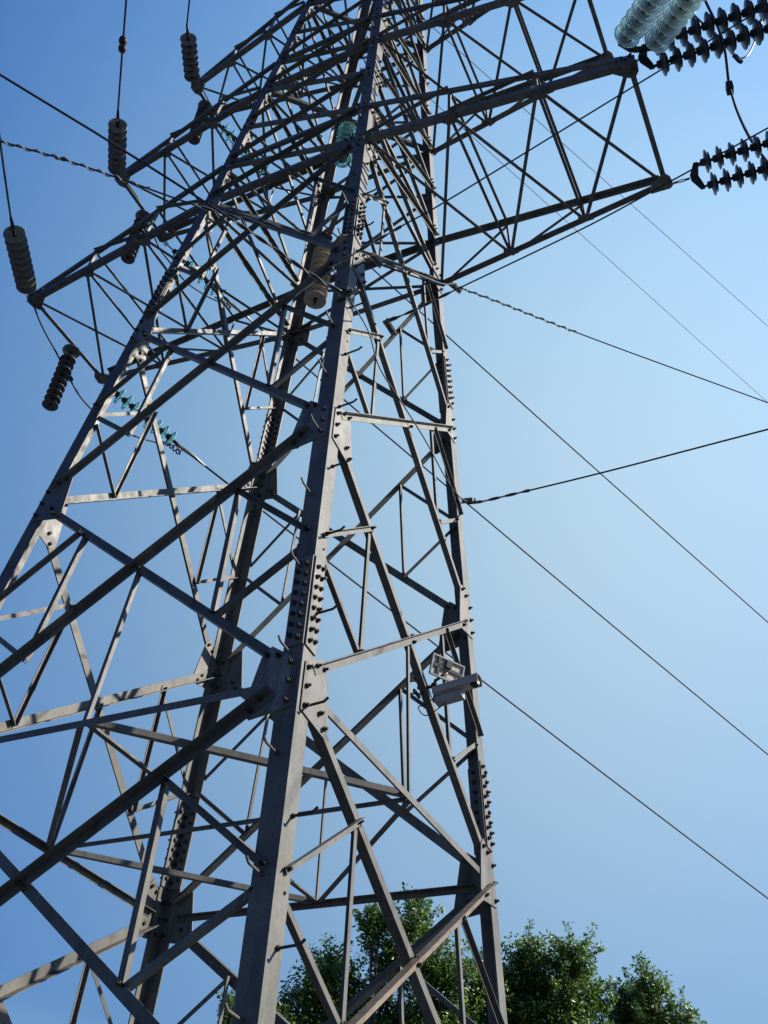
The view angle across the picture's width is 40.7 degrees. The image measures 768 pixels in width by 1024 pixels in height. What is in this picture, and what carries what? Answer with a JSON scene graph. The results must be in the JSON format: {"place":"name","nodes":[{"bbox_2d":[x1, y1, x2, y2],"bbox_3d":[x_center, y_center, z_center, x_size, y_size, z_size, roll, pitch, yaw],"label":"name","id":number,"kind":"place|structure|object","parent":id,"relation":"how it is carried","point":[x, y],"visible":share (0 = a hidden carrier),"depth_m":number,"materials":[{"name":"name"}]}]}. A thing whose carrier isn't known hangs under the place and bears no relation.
{"place":"outdoors","nodes":[
{"label":"outdoors","id":0,"kind":"place"},
{"bbox_2d":[0,0,767,1023],"label":"sky","id":1,"kind":"structure","parent":0,"point":[571,844],"materials":[{"name":"blue"}]},
{"bbox_2d":[349,26,765,400],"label":"distant wire","id":2,"kind":"object","parent":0,"point":[604,255],"visible":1,"depth_m":28.68,"materials":[{"name":"metal"}]},
{"bbox_2d":[405,3,765,324],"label":"distant wire","id":3,"kind":"object","parent":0,"point":[612,187],"visible":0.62,"depth_m":27.13,"materials":[{"name":"metal"}]},
{"bbox_3d":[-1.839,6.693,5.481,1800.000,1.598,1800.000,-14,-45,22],"label":"ground","id":4,"kind":"structure","parent":0,"visible":0},
{"bbox_2d":[216,987,235,1023],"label":"tree","id":5,"kind":"object","parent":4,"relation":"on","point":[227,1017],"visible":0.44,"depth_m":18.41,"materials":[{"name":"green plant"}]},
{"bbox_2d":[0,0,673,1023],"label":"transmission tower","id":6,"kind":"structure","parent":4,"relation":"on","point":[286,692],"depth_m":10.82,"materials":[{"name":"metal"}]},
{"bbox_2d":[3,218,36,298],"bbox_3d":[-5.175,-3.582,14.738,0.304,0.644,1.765,11,-41,-6],"label":"insulator string","id":7,"kind":"object","parent":6,"relation":"attached to","point":[17,245],"visible":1,"depth_m":14.61,"materials":[{"name":"ceramic"}]},
{"bbox_2d":[0,135,11,218],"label":"conductor","id":8,"kind":"object","parent":7,"relation":"attached to","point":[5,180],"visible":1,"depth_m":12.98,"materials":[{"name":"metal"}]},
{"bbox_2d":[42,344,79,410],"bbox_3d":[-4.923,-2.028,15.742,0.286,1.412,0.280,-14,-45,22],"label":"hanging insulator string","id":9,"kind":"object","parent":6,"relation":"hanging from","point":[55,391],"visible":1,"depth_m":15.70,"materials":[{"name":"ceramic"}]},
{"bbox_2d":[34,308,176,446],"bbox_3d":[-4.564,-1.956,16.611,0.258,0.806,3.581,-19,-46,26],"label":"jumper wire","id":10,"kind":"object","parent":6,"relation":"hanging from","point":[71,380],"visible":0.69,"depth_m":16.04,"materials":[{"name":"metal"}]},
{"bbox_2d":[108,111,126,176],"bbox_3d":[-4.387,-6.048,17.045,0.304,0.623,1.520,14,-41,-9],"label":"insulator string","id":11,"kind":"object","parent":6,"relation":"attached to","point":[117,133],"visible":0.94,"depth_m":16.98,"materials":[{"name":"ceramic"}]},
{"bbox_2d":[117,0,126,110],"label":"conductor","id":12,"kind":"object","parent":11,"relation":"attached to","point":[122,44],"visible":1,"depth_m":14.85,"materials":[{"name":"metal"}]},
{"bbox_2d":[121,210,150,263],"bbox_3d":[-4.272,-4.704,17.770,0.286,1.413,0.280,-14,-45,22],"label":"hanging insulator string","id":13,"kind":"object","parent":6,"relation":"hanging from","point":[129,257],"visible":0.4,"depth_m":17.73,"materials":[{"name":"ceramic"}]},
{"bbox_2d":[103,384,182,451],"bbox_3d":[-3.933,-1.550,17.141,1.738,0.463,0.304,35,-49,-30],"label":"glass insulator string","id":14,"kind":"object","parent":6,"relation":"attached to","point":[118,395],"visible":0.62,"depth_m":17.08,"materials":[{"name":"glass"}]},
{"bbox_2d":[162,439,767,898],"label":"conductor","id":15,"kind":"object","parent":14,"relation":"attached to","point":[186,451],"visible":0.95,"depth_m":19.80,"materials":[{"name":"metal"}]},
{"bbox_2d":[0,139,332,240],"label":"fibre cable","id":16,"kind":"object","parent":6,"relation":"attached to","point":[318,235],"visible":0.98,"depth_m":10.76,"materials":[{"name":"metal"}]},
{"bbox_2d":[0,73,350,295],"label":"fibre cable","id":17,"kind":"object","parent":6,"relation":"attached to","point":[297,264],"visible":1,"depth_m":9.99,"materials":[{"name":"metal"}]},
{"bbox_2d":[128,183,229,304],"bbox_3d":[-3.862,-4.779,18.770,0.286,0.494,3.082,-20,-47,27],"label":"jumper wire","id":18,"kind":"object","parent":6,"relation":"hanging from","point":[183,279],"visible":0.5,"depth_m":18.68,"materials":[{"name":"metal"}]},
{"bbox_2d":[180,24,199,84],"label":"insulator string","id":19,"kind":"object","parent":6,"relation":"attached to","point":[189,51],"visible":1,"depth_m":19.27,"materials":[{"name":"ceramic"}]},
{"bbox_2d":[186,0,189,24],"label":"conductor","id":20,"kind":"object","parent":19,"relation":"attached to","point":[188,12],"visible":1,"depth_m":18.35,"materials":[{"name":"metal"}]},
{"bbox_2d":[163,241,232,306],"bbox_3d":[-3.368,-4.347,19.044,1.718,0.463,0.304,35,-49,-30],"label":"glass insulator string","id":21,"kind":"object","parent":6,"relation":"attached to","point":[187,263],"visible":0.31,"depth_m":18.99,"materials":[{"name":"glass"}]},
{"bbox_2d":[215,297,767,754],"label":"conductor","id":22,"kind":"object","parent":21,"relation":"attached to","point":[235,307],"visible":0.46,"depth_m":21.96,"materials":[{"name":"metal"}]},
{"bbox_2d":[188,100,211,144],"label":"hanging insulator string","id":23,"kind":"object","parent":6,"relation":"hanging from","point":[204,106],"visible":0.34,"depth_m":19.87,"materials":[{"name":"ceramic"}]},
{"bbox_2d":[203,89,259,171],"bbox_3d":[-3.136,-7.904,20.931,0.214,0.652,2.758,-19,-47,26],"label":"jumper wire","id":24,"kind":"object","parent":6,"relation":"hanging from","point":[219,122],"visible":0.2,"depth_m":20.68,"materials":[{"name":"metal"}]},
{"bbox_2d":[219,124,269,174],"bbox_3d":[-2.760,-7.246,20.840,1.678,0.463,0.304,35,-49,-30],"label":"glass insulator string","id":25,"kind":"object","parent":6,"relation":"attached to","point":[234,140],"visible":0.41,"depth_m":20.62,"materials":[{"name":"glass"}]},
{"bbox_2d":[259,170,767,622],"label":"conductor","id":26,"kind":"object","parent":25,"relation":"attached to","point":[303,206],"visible":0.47,"depth_m":23.84,"materials":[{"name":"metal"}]},
{"bbox_2d":[304,246,330,308],"bbox_3d":[-0.871,-3.212,14.064,0.304,1.288,0.304,-14,-45,22],"label":"hanging insulator string","id":27,"kind":"object","parent":6,"relation":"hanging from","point":[316,294],"visible":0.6,"depth_m":13.81,"materials":[{"name":"ceramic"}]},
{"bbox_2d":[334,121,355,167],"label":"glass insulator string","id":28,"kind":"object","parent":6,"relation":"hanging from","point":[346,129],"visible":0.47,"depth_m":16.30,"materials":[{"name":"glass"}]},
{"bbox_2d":[347,296,467,501],"bbox_3d":[0.340,-1.024,11.299,0.069,0.398,3.241,-14,-45,22],"label":"fibre cable","id":29,"kind":"object","parent":6,"relation":"attached to","point":[401,401],"visible":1,"depth_m":10.91,"materials":[{"name":"black rubber"}]},
{"bbox_2d":[410,653,481,715],"bbox_3d":[0.580,1.584,9.329,0.652,0.587,0.347,-14,-45,22],"label":"security camera","id":30,"kind":"object","parent":6,"relation":"attached to","point":[455,686],"visible":0.97,"depth_m":9.25,"materials":[{"name":"grey plastic"}]},
{"bbox_2d":[318,5,767,278],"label":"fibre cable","id":31,"kind":"object","parent":6,"relation":"attached to","point":[324,273],"visible":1,"depth_m":10.40,"materials":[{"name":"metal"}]},
{"bbox_2d":[381,260,767,402],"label":"fibre cable","id":32,"kind":"object","parent":6,"relation":"attached to","point":[513,308],"visible":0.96,"depth_m":15.14,"materials":[{"name":"black rubber"}]},
{"bbox_2d":[383,127,767,323],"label":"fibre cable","id":33,"kind":"object","parent":6,"relation":"attached to","point":[394,318],"visible":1,"depth_m":10.59,"materials":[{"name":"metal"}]},
{"bbox_2d":[467,429,767,504],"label":"fibre cable","id":34,"kind":"object","parent":6,"relation":"attached to","point":[506,495],"visible":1,"depth_m":11.91,"materials":[{"name":"metal"}]},
{"bbox_2d":[614,0,704,56],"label":"double glass insulator string","id":35,"kind":"object","parent":6,"relation":"attached to","point":[663,31],"visible":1,"depth_m":11.56,"materials":[{"name":"glass"}]},
{"bbox_2d":[637,0,767,75],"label":"double insulator string","id":36,"kind":"object","parent":6,"relation":"attached to","point":[731,39],"visible":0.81,"depth_m":12.06,"materials":[{"name":"ceramic"}]},
{"bbox_2d":[694,14,763,63],"bbox_3d":[5.186,-7.261,15.361,1.246,2.501,0.088,-1,-41,7],"label":"jumper wire","id":37,"kind":"object","parent":36,"relation":"attached to","point":[737,58],"visible":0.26,"depth_m":14.67,"materials":[{"name":"metal"}]},
{"bbox_2d":[673,131,767,195],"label":"double insulator string","id":38,"kind":"object","parent":6,"relation":"attached to","point":[743,149],"visible":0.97,"depth_m":13.19,"materials":[{"name":"ceramic"}]},
{"bbox_2d":[704,0,767,161],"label":"jumper wire","id":39,"kind":"object","parent":38,"relation":"attached to","point":[729,87],"visible":0.73,"depth_m":14.69,"materials":[{"name":"metal"}]},
{"bbox_2d":[276,882,516,1023],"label":"tree","id":40,"kind":"object","parent":4,"relation":"on","point":[437,970],"visible":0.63,"depth_m":17.99,"materials":[{"name":"green plant"}]},
{"bbox_2d":[466,918,619,1023],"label":"tree","id":41,"kind":"object","parent":4,"relation":"on","point":[535,988],"visible":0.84,"depth_m":18.34,"materials":[{"name":"green plant"}]},
{"bbox_2d":[595,951,706,1023],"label":"tree","id":42,"kind":"object","parent":4,"relation":"on","point":[641,1000],"visible":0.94,"depth_m":18.58,"materials":[{"name":"green plant"}]}
]}

